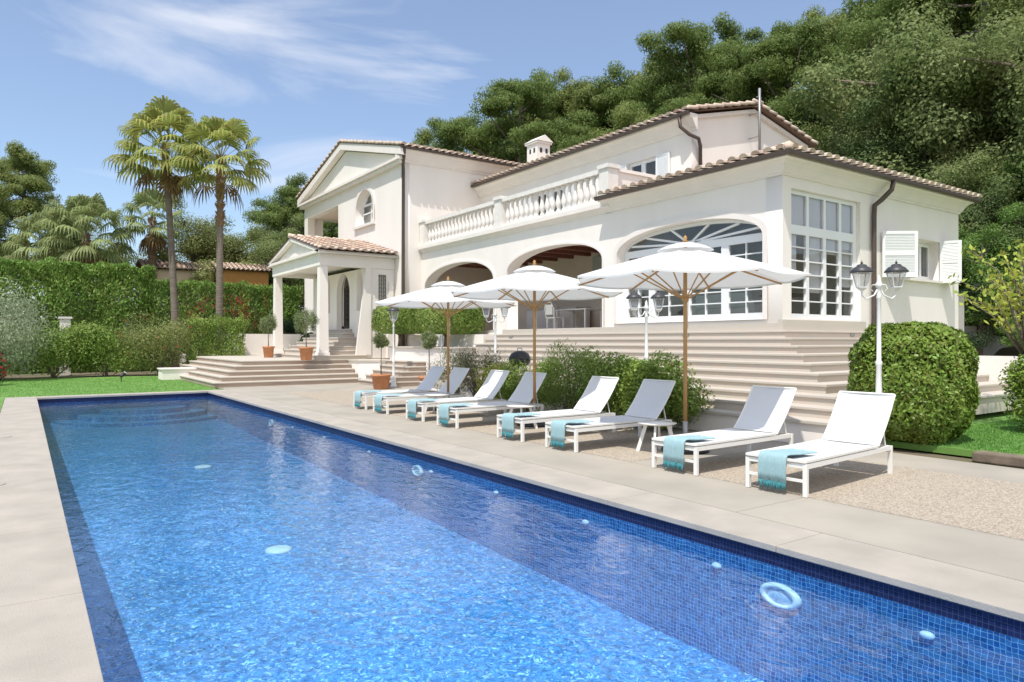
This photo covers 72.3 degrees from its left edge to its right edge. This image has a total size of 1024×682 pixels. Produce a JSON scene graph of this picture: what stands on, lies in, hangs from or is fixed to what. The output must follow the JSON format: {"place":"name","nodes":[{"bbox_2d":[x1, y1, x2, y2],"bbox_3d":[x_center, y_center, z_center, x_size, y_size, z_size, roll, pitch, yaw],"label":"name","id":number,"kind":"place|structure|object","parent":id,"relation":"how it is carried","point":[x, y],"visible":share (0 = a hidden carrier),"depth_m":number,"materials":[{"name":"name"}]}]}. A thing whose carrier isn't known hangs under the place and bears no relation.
{"place":"outdoors","nodes":[
{"label":"outdoors","id":0,"kind":"place"},
{"bbox_2d":[0,376,217,410],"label":"lawn","id":1,"kind":"structure","parent":0,"point":[22,394],"depth_m":26.36,"materials":[{"name":"plant"}]},
{"bbox_2d":[0,275,56,379],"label":"bush","id":2,"kind":"object","parent":1,"relation":"on","point":[15,340],"visible":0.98,"depth_m":30.02,"materials":[{"name":"green plant"}]},
{"bbox_2d":[157,367,196,379],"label":"wall","id":3,"kind":"structure","parent":1,"relation":"on","point":[174,373],"depth_m":30.78,"materials":[{"name":"paint"}]},
{"bbox_2d":[0,0,901,324],"label":"sky","id":4,"kind":"structure","parent":0,"point":[305,77],"materials":[{"name":"blue"}]},
{"bbox_2d":[0,376,1023,454],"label":"lawn grass","id":5,"kind":"structure","parent":0,"point":[993,437],"depth_m":13.61,"materials":[{"name":"plant"}]},
{"bbox_2d":[0,352,1023,468],"bbox_3d":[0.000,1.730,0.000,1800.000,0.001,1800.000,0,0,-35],"label":"ground","id":6,"kind":"structure","parent":0,"point":[895,450],"depth_m":33.21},
{"bbox_2d":[0,182,42,274],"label":"pine tree","id":7,"kind":"object","parent":6,"relation":"on","point":[15,188],"visible":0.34,"depth_m":52.75,"materials":[{"name":"green plant"}]},
{"bbox_2d":[1,210,98,364],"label":"fan palm","id":8,"kind":"object","parent":6,"relation":"on","point":[27,224],"visible":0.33,"depth_m":49.23,"materials":[{"name":"green plant"}]},
{"bbox_2d":[0,139,102,297],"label":"pine tree","id":9,"kind":"object","parent":6,"relation":"on","point":[31,179],"visible":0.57,"depth_m":57.46,"materials":[{"name":"green plant"}]},
{"bbox_2d":[15,320,110,376],"bbox_3d":[-21.332,0.346,32.827,4.433,2.739,3.070,0,0,-35],"label":"bush","id":10,"kind":"object","parent":6,"relation":"on","point":[62,342],"visible":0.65,"depth_m":32.50,"materials":[{"name":"green plant"}]},
{"bbox_2d":[0,255,156,373],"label":"hedge","id":11,"kind":"object","parent":6,"relation":"on","point":[88,282],"visible":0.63,"depth_m":38.61,"materials":[{"name":"green plant"}]},
{"bbox_2d":[34,193,138,310],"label":"fan palm","id":12,"kind":"object","parent":6,"relation":"on","point":[81,206],"visible":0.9,"depth_m":48.19,"materials":[{"name":"green plant"}]},
{"bbox_2d":[48,320,144,375],"bbox_3d":[-19.992,0.351,33.943,4.202,2.726,2.984,0,0,-35],"label":"bush","id":13,"kind":"object","parent":6,"relation":"on","point":[110,337],"visible":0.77,"depth_m":33.48,"materials":[{"name":"green plant"}]},
{"bbox_2d":[118,187,188,304],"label":"fan palm","id":14,"kind":"object","parent":6,"relation":"on","point":[153,239],"visible":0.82,"depth_m":50.49,"materials":[{"name":"green plant"}]},
{"bbox_2d":[111,311,204,373],"bbox_3d":[-17.603,0.053,35.154,4.405,3.320,3.324,0,0,-35],"label":"bush","id":15,"kind":"object","parent":6,"relation":"on","point":[152,348],"visible":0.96,"depth_m":34.61,"materials":[{"name":"green plant"}]},
{"bbox_2d":[102,95,216,367],"bbox_3d":[-19.805,-6.023,39.669,5.906,15.458,5.920,0,0,-35],"label":"fan palm","id":16,"kind":"object","parent":6,"relation":"on","point":[174,117],"visible":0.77,"depth_m":39.21,"materials":[{"name":"green plant"}]},
{"bbox_2d":[136,259,215,352],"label":"neighbour house","id":17,"kind":"structure","parent":6,"relation":"on","point":[183,270],"depth_m":52.27,"materials":[{"name":"paint"}]},
{"bbox_2d":[134,195,236,314],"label":"broadleaf tree","id":18,"kind":"object","parent":6,"relation":"on","point":[205,241],"visible":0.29,"depth_m":54.40,"materials":[{"name":"green plant"}]},
{"bbox_2d":[141,278,301,365],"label":"hedge","id":19,"kind":"object","parent":6,"relation":"on","point":[246,291],"visible":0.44,"depth_m":49.39,"materials":[{"name":"green plant"}]},
{"bbox_2d":[180,219,281,276],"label":"broadleaf tree","id":20,"kind":"object","parent":6,"relation":"on","point":[235,250],"visible":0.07,"depth_m":57.22,"materials":[{"name":"green plant"}]},
{"bbox_2d":[211,261,271,333],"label":"neighbour house","id":21,"kind":"structure","parent":6,"relation":"on","point":[233,273],"depth_m":53.89,"materials":[{"name":"paint"}]},
{"bbox_2d":[239,212,304,332],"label":"broadleaf tree","id":22,"kind":"object","parent":6,"relation":"on","point":[267,247],"visible":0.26,"depth_m":56.49,"materials":[{"name":"green plant"}]},
{"bbox_2d":[170,354,389,387],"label":"entrance stairs","id":23,"kind":"structure","parent":6,"relation":"on","point":[215,371],"depth_m":28.05,"materials":[{"name":"brown stone"}]},
{"bbox_2d":[185,314,249,363],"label":"hedge","id":24,"kind":"object","parent":23,"relation":"on","point":[208,325],"visible":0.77,"depth_m":36.46,"materials":[{"name":"green plant"}]},
{"bbox_2d":[165,115,271,354],"bbox_3d":[-15.996,-5.311,38.227,5.170,14.025,5.059,0,0,10],"label":"fan palm","id":25,"kind":"object","parent":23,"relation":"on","point":[227,132],"visible":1,"depth_m":37.89,"materials":[{"name":"green plant"}]},
{"bbox_2d":[223,334,302,354],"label":"garden wall","id":26,"kind":"structure","parent":23,"relation":"on","point":[254,344],"depth_m":39.59,"materials":[{"name":"paint"}]},
{"bbox_2d":[258,313,277,357],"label":"potted tree","id":27,"kind":"object","parent":23,"relation":"on","point":[266,324],"visible":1,"depth_m":32.41,"materials":[{"name":"green plant"}]},
{"bbox_2d":[293,307,319,359],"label":"potted tree","id":28,"kind":"object","parent":23,"relation":"on","point":[306,352],"visible":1,"depth_m":28.08,"materials":[{"name":"green plant"}]},
{"bbox_2d":[273,329,366,359],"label":"porch steps","id":29,"kind":"structure","parent":23,"relation":"on","point":[342,343],"depth_m":31.14,"materials":[{"name":"stone"}]},
{"bbox_2d":[242,172,337,285],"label":"pine tree","id":30,"kind":"object","parent":6,"relation":"on","point":[274,214],"visible":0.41,"depth_m":63.17,"materials":[{"name":"green plant"}]},
{"bbox_2d":[266,98,981,357],"bbox_3d":[-0.444,-4.300,30.599,14.490,11.999,32.299,0,0,-35],"label":"villa","id":31,"kind":"object","parent":6,"relation":"on","point":[408,217],"visible":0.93,"depth_m":23.03,"materials":[{"name":"paint"}]},
{"bbox_2d":[624,220,761,322],"bbox_3d":[4.859,-1.857,19.090,0.130,2.675,5.030,0,0,-35],"label":"window","id":32,"kind":"structure","parent":31,"relation":"in","point":[725,244],"depth_m":18.63,"materials":[{"name":"white paint"}]},
{"bbox_2d":[692,292,761,314],"bbox_3d":[6.185,-0.970,19.795,0.890,0.700,2.160,0,0,-35],"label":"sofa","id":33,"kind":"object","parent":31,"relation":"on","point":[754,307],"visible":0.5,"depth_m":19.26,"materials":[{"name":"fabric"}]},
{"bbox_2d":[791,189,856,319],"bbox_3d":[7.813,-2.090,17.599,3.040,3.090,0.095,0,0,-35],"label":"window","id":34,"kind":"structure","parent":31,"relation":"in","point":[805,231],"depth_m":17.62,"materials":[{"name":"white paint"}]},
{"bbox_2d":[438,319,1020,418],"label":"garden stairs","id":35,"kind":"structure","parent":6,"relation":"on","point":[732,365],"depth_m":15.94,"materials":[{"name":"stone"}]},
{"bbox_2d":[972,450,1023,467],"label":"stone edging","id":36,"kind":"object","parent":6,"relation":"on","point":[1000,458],"visible":1,"depth_m":9.75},
{"bbox_2d":[37,393,1023,681],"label":"pool basin","id":37,"kind":"object","parent":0,"point":[423,589],"visible":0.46,"depth_m":7.17,"materials":[{"name":"tile"}]},
{"bbox_2d":[0,389,1023,681],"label":"pool coping","id":38,"kind":"object","parent":37,"relation":"on","point":[46,635],"visible":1,"depth_m":5.88,"materials":[{"name":"stone"}]},
{"bbox_2d":[38,396,989,632],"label":"pool water","id":39,"kind":"structure","parent":37,"relation":"in","point":[79,426],"depth_m":12.35,"materials":[{"name":"liquid"}]},
{"bbox_2d":[759,582,801,609],"bbox_3d":[2.209,2.110,5.795,0.045,0.197,0.381,0,0,-35],"label":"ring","id":40,"kind":"object","parent":37,"relation":"attached to","point":[781,596],"visible":0.99,"depth_m":5.78,"materials":[{"name":"white plastic"}]},
{"bbox_2d":[525,306,590,328],"bbox_3d":[1.805,-0.865,28.323,0.760,0.910,3.300,0,0,-35],"label":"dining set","id":41,"kind":"object","parent":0,"point":[567,315],"visible":0.46,"depth_m":27.49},
{"bbox_2d":[219,383,1023,581],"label":"pool deck","id":42,"kind":"structure","parent":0,"point":[998,555],"depth_m":8.44,"materials":[{"name":"stone"}]},
{"bbox_2d":[348,359,391,378],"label":"side terrace","id":43,"kind":"structure","parent":42,"relation":"on","point":[362,367],"depth_m":28.80,"materials":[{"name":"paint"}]},
{"bbox_2d":[371,331,391,388],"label":"potted tree","id":44,"kind":"object","parent":42,"relation":"on","point":[381,380],"visible":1,"depth_m":24.65,"materials":[{"name":"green plant"}]},
{"bbox_2d":[358,360,425,386],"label":"side stairs","id":45,"kind":"structure","parent":42,"relation":"on","point":[408,372],"depth_m":26.54,"materials":[{"name":"brown stone"}]},
{"bbox_2d":[353,366,445,409],"bbox_3d":[-2.905,1.190,18.260,2.308,1.020,0.744,0,0,-36],"label":"sun lounger","id":46,"kind":"object","parent":42,"relation":"on","point":[430,380],"visible":0.88,"depth_m":18.59,"materials":[{"name":"white metal"}]},
{"bbox_2d":[388,334,493,374],"bbox_3d":[-3.005,0.725,27.974,2.110,1.950,6.470,0,0,-35],"label":"raised planter","id":47,"kind":"object","parent":42,"relation":"on","point":[413,350],"visible":0.48,"depth_m":26.95,"materials":[{"name":"paint"}]},
{"bbox_2d":[371,306,423,345],"bbox_3d":[-4.718,-0.646,29.496,2.094,1.818,2.088,0,0,-35],"label":"clipped tree","id":48,"kind":"object","parent":47,"relation":"on","point":[379,320],"visible":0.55,"depth_m":28.66,"materials":[{"name":"green plant"}]},
{"bbox_2d":[407,308,486,346],"bbox_3d":[-2.529,-0.672,26.885,2.512,1.874,2.716,0,0,-35],"label":"clipped tree","id":49,"kind":"object","parent":47,"relation":"on","point":[464,320],"visible":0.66,"depth_m":26.04,"materials":[{"name":"green plant"}]},
{"bbox_2d":[424,346,478,397],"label":"bush","id":50,"kind":"object","parent":42,"relation":"on","point":[445,376],"visible":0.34,"depth_m":20.60,"materials":[{"name":"green plant"}]},
{"bbox_2d":[406,370,509,421],"bbox_3d":[-1.182,1.190,15.682,2.308,1.020,0.744,0,0,-37],"label":"sun lounger","id":51,"kind":"object","parent":42,"relation":"on","point":[489,389],"visible":0.88,"depth_m":15.99,"materials":[{"name":"white metal"}]},
{"bbox_2d":[442,345,505,396],"bbox_3d":[-0.927,0.903,19.261,1.778,1.621,1.715,0,0,-35],"label":"bush","id":52,"kind":"object","parent":42,"relation":"on","point":[464,360],"visible":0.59,"depth_m":19.16,"materials":[{"name":"green plant"}]},
{"bbox_2d":[495,357,573,410],"bbox_3d":[0.471,1.038,17.123,1.874,1.359,1.924,0,0,-35],"label":"bush","id":53,"kind":"object","parent":42,"relation":"on","point":[509,385],"visible":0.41,"depth_m":16.82,"materials":[{"name":"green plant"}]},
{"bbox_2d":[537,337,602,415],"bbox_3d":[1.290,0.814,16.008,1.676,1.805,1.866,0,0,-35],"label":"bush","id":54,"kind":"object","parent":42,"relation":"on","point":[569,388],"visible":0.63,"depth_m":15.76,"materials":[{"name":"green plant"}]},
{"bbox_2d":[571,345,643,417],"bbox_3d":[2.103,0.895,14.735,1.663,1.635,1.899,0,0,-35],"label":"bush","id":55,"kind":"object","parent":42,"relation":"on","point":[608,368],"visible":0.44,"depth_m":14.49,"materials":[{"name":"green plant"}]},
{"bbox_2d":[612,349,715,430],"bbox_3d":[2.909,0.924,13.398,1.895,1.580,1.756,0,0,16],"label":"bush","id":56,"kind":"object","parent":42,"relation":"on","point":[649,370],"visible":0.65,"depth_m":13.06,"materials":[{"name":"green plant"}]},
{"bbox_2d":[419,381,908,444],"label":"stair terrace","id":57,"kind":"structure","parent":42,"relation":"on","point":[803,429],"depth_m":12.69,"materials":[{"name":"paint"}]},
{"bbox_2d":[626,290,666,359],"bbox_3d":[2.892,0.091,15.085,0.870,2.417,0.350,0,0,5],"label":"lamp post","id":58,"kind":"object","parent":57,"relation":"on","point":[657,295],"visible":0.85,"depth_m":15.05,"materials":[{"name":"white"}]},
{"bbox_2d":[850,260,908,424],"bbox_3d":[5.752,0.011,10.984,0.870,2.577,0.350,0,0,5],"label":"lamp post","id":59,"kind":"object","parent":57,"relation":"on","point":[892,269],"visible":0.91,"depth_m":10.95,"materials":[{"name":"painted metal"},{"name":"glass"}]},
{"bbox_2d":[269,319,1019,355],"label":"hill","id":60,"kind":"structure","parent":0,"point":[1012,350],"depth_m":28.96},
{"bbox_2d":[425,116,476,154],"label":"pine tree","id":61,"kind":"object","parent":60,"relation":"on","point":[447,143],"visible":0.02,"depth_m":67.51,"materials":[{"name":"green plant"}]},
{"bbox_2d":[435,67,590,162],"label":"pine tree","id":62,"kind":"object","parent":60,"relation":"on","point":[504,98],"visible":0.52,"depth_m":55.39,"materials":[{"name":"green plant"}]},
{"bbox_2d":[459,81,573,160],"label":"pine tree","id":63,"kind":"object","parent":60,"relation":"on","point":[553,113],"visible":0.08,"depth_m":60.64,"materials":[{"name":"green plant"}]},
{"bbox_2d":[507,117,589,162],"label":"pine tree","id":64,"kind":"object","parent":60,"relation":"on","point":[530,131],"visible":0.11,"depth_m":50.44,"materials":[{"name":"green plant"}]},
{"bbox_2d":[511,66,612,151],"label":"pine tree","id":65,"kind":"object","parent":60,"relation":"on","point":[583,95],"visible":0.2,"depth_m":57.40,"materials":[{"name":"green plant"}]},
{"bbox_2d":[563,60,665,142],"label":"pine tree","id":66,"kind":"object","parent":60,"relation":"on","point":[617,93],"visible":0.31,"depth_m":54.39,"materials":[{"name":"green plant"}]},
{"bbox_2d":[587,101,663,140],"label":"pine tree","id":67,"kind":"object","parent":60,"relation":"on","point":[624,114],"visible":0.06,"depth_m":48.12,"materials":[{"name":"green plant"}]},
{"bbox_2d":[610,54,697,128],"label":"pine tree","id":68,"kind":"object","parent":60,"relation":"on","point":[643,74],"visible":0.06,"depth_m":56.07,"materials":[{"name":"green plant"}]},
{"bbox_2d":[648,92,709,119],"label":"pine tree","id":69,"kind":"object","parent":60,"relation":"on","point":[676,104],"visible":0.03,"depth_m":45.59,"materials":[{"name":"green plant"}]},
{"bbox_2d":[604,18,805,133],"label":"pine tree","id":70,"kind":"object","parent":60,"relation":"on","point":[696,41],"visible":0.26,"depth_m":50.21,"materials":[{"name":"green plant"}]},
{"bbox_2d":[674,11,759,98],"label":"pine tree","id":71,"kind":"object","parent":60,"relation":"on","point":[729,31],"visible":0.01,"depth_m":54.89,"materials":[{"name":"green plant"}]},
{"bbox_2d":[715,44,837,139],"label":"pine tree","id":72,"kind":"object","parent":60,"relation":"on","point":[779,92],"visible":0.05,"depth_m":47.47,"materials":[{"name":"green plant"}]},
{"bbox_2d":[686,14,900,152],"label":"pine tree","id":73,"kind":"object","parent":60,"relation":"on","point":[785,51],"visible":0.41,"depth_m":43.87,"materials":[{"name":"green plant"}]},
{"bbox_2d":[765,88,837,147],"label":"pine tree","id":74,"kind":"object","parent":60,"relation":"on","point":[780,108],"visible":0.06,"depth_m":41.93,"materials":[{"name":"green plant"}]},
{"bbox_2d":[782,4,853,126],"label":"pine tree","id":75,"kind":"object","parent":60,"relation":"on","point":[830,28],"visible":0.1,"depth_m":47.58,"materials":[{"name":"green plant"}]},
{"bbox_2d":[790,117,876,160],"bbox_3d":[17.466,-6.474,40.517,9.013,12.300,9.701,0,0,-35],"label":"broadleaf tree","id":76,"kind":"object","parent":60,"relation":"on","point":[838,145],"visible":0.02,"depth_m":37.07,"materials":[{"name":"green plant"}]},
{"bbox_2d":[836,95,928,175],"bbox_3d":[18.037,-5.843,35.284,8.437,12.148,8.988,0,0,30],"label":"broadleaf tree","id":77,"kind":"object","parent":60,"relation":"on","point":[875,149],"visible":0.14,"depth_m":34.44,"materials":[{"name":"green plant"}]},
{"bbox_2d":[790,0,1000,148],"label":"pine tree","id":78,"kind":"object","parent":60,"relation":"on","point":[867,15],"visible":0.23,"depth_m":39.03,"materials":[{"name":"green plant"}]},
{"bbox_2d":[785,0,1023,202],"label":"broadleaf tree","id":79,"kind":"object","parent":60,"relation":"on","point":[925,116],"visible":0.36,"depth_m":33.55,"materials":[{"name":"green plant"}]},
{"bbox_2d":[830,0,1021,172],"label":"broadleaf tree","id":80,"kind":"object","parent":60,"relation":"on","point":[969,26],"visible":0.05,"depth_m":38.81,"materials":[{"name":"green plant"}]},
{"bbox_2d":[854,0,1023,137],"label":"pine tree","id":81,"kind":"object","parent":60,"relation":"on","point":[985,6],"visible":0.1,"depth_m":36.51,"materials":[{"name":"green plant"}]},
{"bbox_2d":[914,145,969,215],"bbox_3d":[19.321,-4.462,34.206,6.118,9.506,5.948,0,0,30],"label":"broadleaf tree","id":82,"kind":"object","parent":60,"relation":"on","point":[947,160],"visible":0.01,"depth_m":32.67,"materials":[{"name":"green plant"}]},
{"bbox_2d":[891,3,1023,212],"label":"broadleaf tree","id":83,"kind":"object","parent":60,"relation":"on","point":[994,66],"visible":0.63,"depth_m":31.20,"materials":[{"name":"green plant"}]},
{"bbox_2d":[928,152,1023,325],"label":"broadleaf tree","id":84,"kind":"object","parent":60,"relation":"on","point":[954,172],"visible":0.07,"depth_m":29.90,"materials":[{"name":"green plant"}]},
{"bbox_2d":[958,281,998,349],"bbox_3d":[16.944,-0.462,27.762,3.812,4.814,3.508,0,0,25],"label":"broadleaf tree","id":85,"kind":"object","parent":60,"relation":"on","point":[976,341],"visible":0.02,"depth_m":26.79,"materials":[{"name":"green plant"}]},
{"bbox_2d":[964,326,1008,355],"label":"grey wall","id":86,"kind":"structure","parent":60,"relation":"on","point":[990,350],"depth_m":28.75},
{"bbox_2d":[952,172,1023,326],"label":"broadleaf tree","id":87,"kind":"object","parent":60,"relation":"on","point":[992,203],"visible":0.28,"depth_m":29.17,"materials":[{"name":"green plant"}]},
{"bbox_2d":[958,201,1023,355],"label":"broadleaf tree","id":88,"kind":"object","parent":60,"relation":"on","point":[971,274],"visible":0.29,"depth_m":27.51,"materials":[{"name":"green plant"}]},
{"bbox_2d":[987,242,1023,353],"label":"broadleaf tree","id":89,"kind":"object","parent":60,"relation":"on","point":[1004,340],"visible":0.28,"depth_m":26.56,"materials":[{"name":"green plant"}]},
{"bbox_2d":[287,390,1023,539],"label":"gravel paving","id":90,"kind":"structure","parent":0,"point":[991,506],"depth_m":8.47,"materials":[{"name":"gravel"}]},
{"bbox_2d":[373,367,468,414],"bbox_3d":[-2.195,1.190,17.170,2.308,1.020,0.744,0,0,-37],"label":"sun lounger","id":91,"kind":"object","parent":90,"relation":"on","point":[457,375],"visible":0.73,"depth_m":17.46,"materials":[{"name":"white metal"}]},
{"bbox_2d":[374,277,516,410],"bbox_3d":[-1.569,0.055,17.217,3.433,3.290,3.433,0,0,-38],"label":"parasol","id":92,"kind":"object","parent":90,"relation":"on","point":[438,295],"visible":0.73,"depth_m":16.95,"materials":[{"name":"fabric"}]},
{"bbox_2d":[437,372,546,428],"bbox_3d":[-0.387,1.190,14.542,2.308,1.020,0.744,0,0,-37],"label":"sun lounger","id":93,"kind":"object","parent":90,"relation":"on","point":[522,393],"visible":0.85,"depth_m":14.84,"materials":[{"name":"white metal"}]},
{"bbox_2d":[451,260,622,426],"bbox_3d":[0.454,0.030,14.141,3.433,3.340,3.433,0,0,-43],"label":"parasol","id":94,"kind":"object","parent":90,"relation":"on","point":[534,284],"visible":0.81,"depth_m":13.85,"materials":[{"name":"fabric"}]},
{"bbox_2d":[497,376,618,441],"bbox_3d":[0.872,1.190,12.738,2.308,1.020,0.744,0,0,-36],"label":"sun lounger","id":95,"kind":"object","parent":90,"relation":"on","point":[595,397],"visible":0.88,"depth_m":13.03,"materials":[{"name":"white metal"}]},
{"bbox_2d":[545,379,675,452],"bbox_3d":[1.672,1.190,11.626,2.308,1.020,0.744,0,0,-36],"label":"sun lounger","id":96,"kind":"object","parent":90,"relation":"on","point":[650,399],"visible":0.91,"depth_m":11.95,"materials":[{"name":"white metal"}]},
{"bbox_2d":[550,419,593,448],"bbox_3d":[0.944,1.459,11.061,0.606,0.421,0.340,0,0,-28],"label":"towel","id":97,"kind":"object","parent":96,"relation":"on","point":[557,433],"visible":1,"depth_m":10.94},
{"bbox_2d":[636,420,676,450],"bbox_3d":[2.220,1.475,10.716,0.590,0.466,0.590,0,0,-35],"label":"side table","id":98,"kind":"object","parent":90,"relation":"on","point":[656,423],"visible":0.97,"depth_m":10.71,"materials":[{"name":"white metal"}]},
{"bbox_2d":[577,235,810,454],"bbox_3d":[2.681,0.030,10.842,3.433,3.340,3.433,0,0,-35],"label":"parasol","id":99,"kind":"object","parent":90,"relation":"on","point":[685,265],"visible":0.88,"depth_m":10.76,"materials":[{"name":"fabric"}]},
{"bbox_2d":[652,385,796,475],"bbox_3d":[3.014,1.190,9.806,2.308,1.020,0.744,0,0,-37],"label":"sun lounger","id":100,"kind":"object","parent":90,"relation":"on","point":[764,413],"visible":0.95,"depth_m":10.12,"materials":[{"name":"white metal"}]},
{"bbox_2d":[663,435,714,469],"bbox_3d":[2.321,1.458,9.197,0.604,0.421,0.340,0,0,-29],"label":"towel","id":101,"kind":"object","parent":100,"relation":"on","point":[673,450],"visible":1,"depth_m":9.07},
{"bbox_2d":[745,391,895,497],"bbox_3d":[3.838,1.190,8.601,2.308,1.020,0.744,0,0,-39],"label":"sun lounger","id":102,"kind":"object","parent":90,"relation":"on","point":[857,425],"visible":0.94,"depth_m":8.96,"materials":[{"name":"white metal"}]},
{"bbox_2d":[758,448,816,490],"bbox_3d":[3.141,1.460,7.999,0.605,0.420,0.340,0,0,-31],"label":"towel","id":103,"kind":"object","parent":102,"relation":"on","point":[771,465],"visible":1,"depth_m":7.87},
{"bbox_2d":[846,320,980,446],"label":"clipped dome","id":104,"kind":"structure","parent":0,"point":[929,380],"depth_m":10.72,"materials":[{"name":"green plant"}]},
{"bbox_2d":[886,411,1023,456],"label":"lawn","id":105,"kind":"structure","parent":0,"point":[983,419],"depth_m":11.08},
{"bbox_2d":[947,239,1023,355],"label":"yellow shrub","id":106,"kind":"object","parent":105,"relation":"on","point":[1013,308],"visible":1,"depth_m":12.85,"materials":[{"name":"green plant"}]},
{"bbox_2d":[997,354,1023,430],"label":"bush","id":107,"kind":"object","parent":105,"relation":"on","point":[1016,377],"visible":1,"depth_m":12.20,"materials":[{"name":"green plant"}]},
{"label":"path","id":108,"kind":"structure","parent":0,"visible":0},
{"bbox_2d":[964,356,1022,411],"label":"cheek wall","id":109,"kind":"structure","parent":108,"relation":"on","point":[992,366],"depth_m":16.20,"materials":[{"name":"paint"}]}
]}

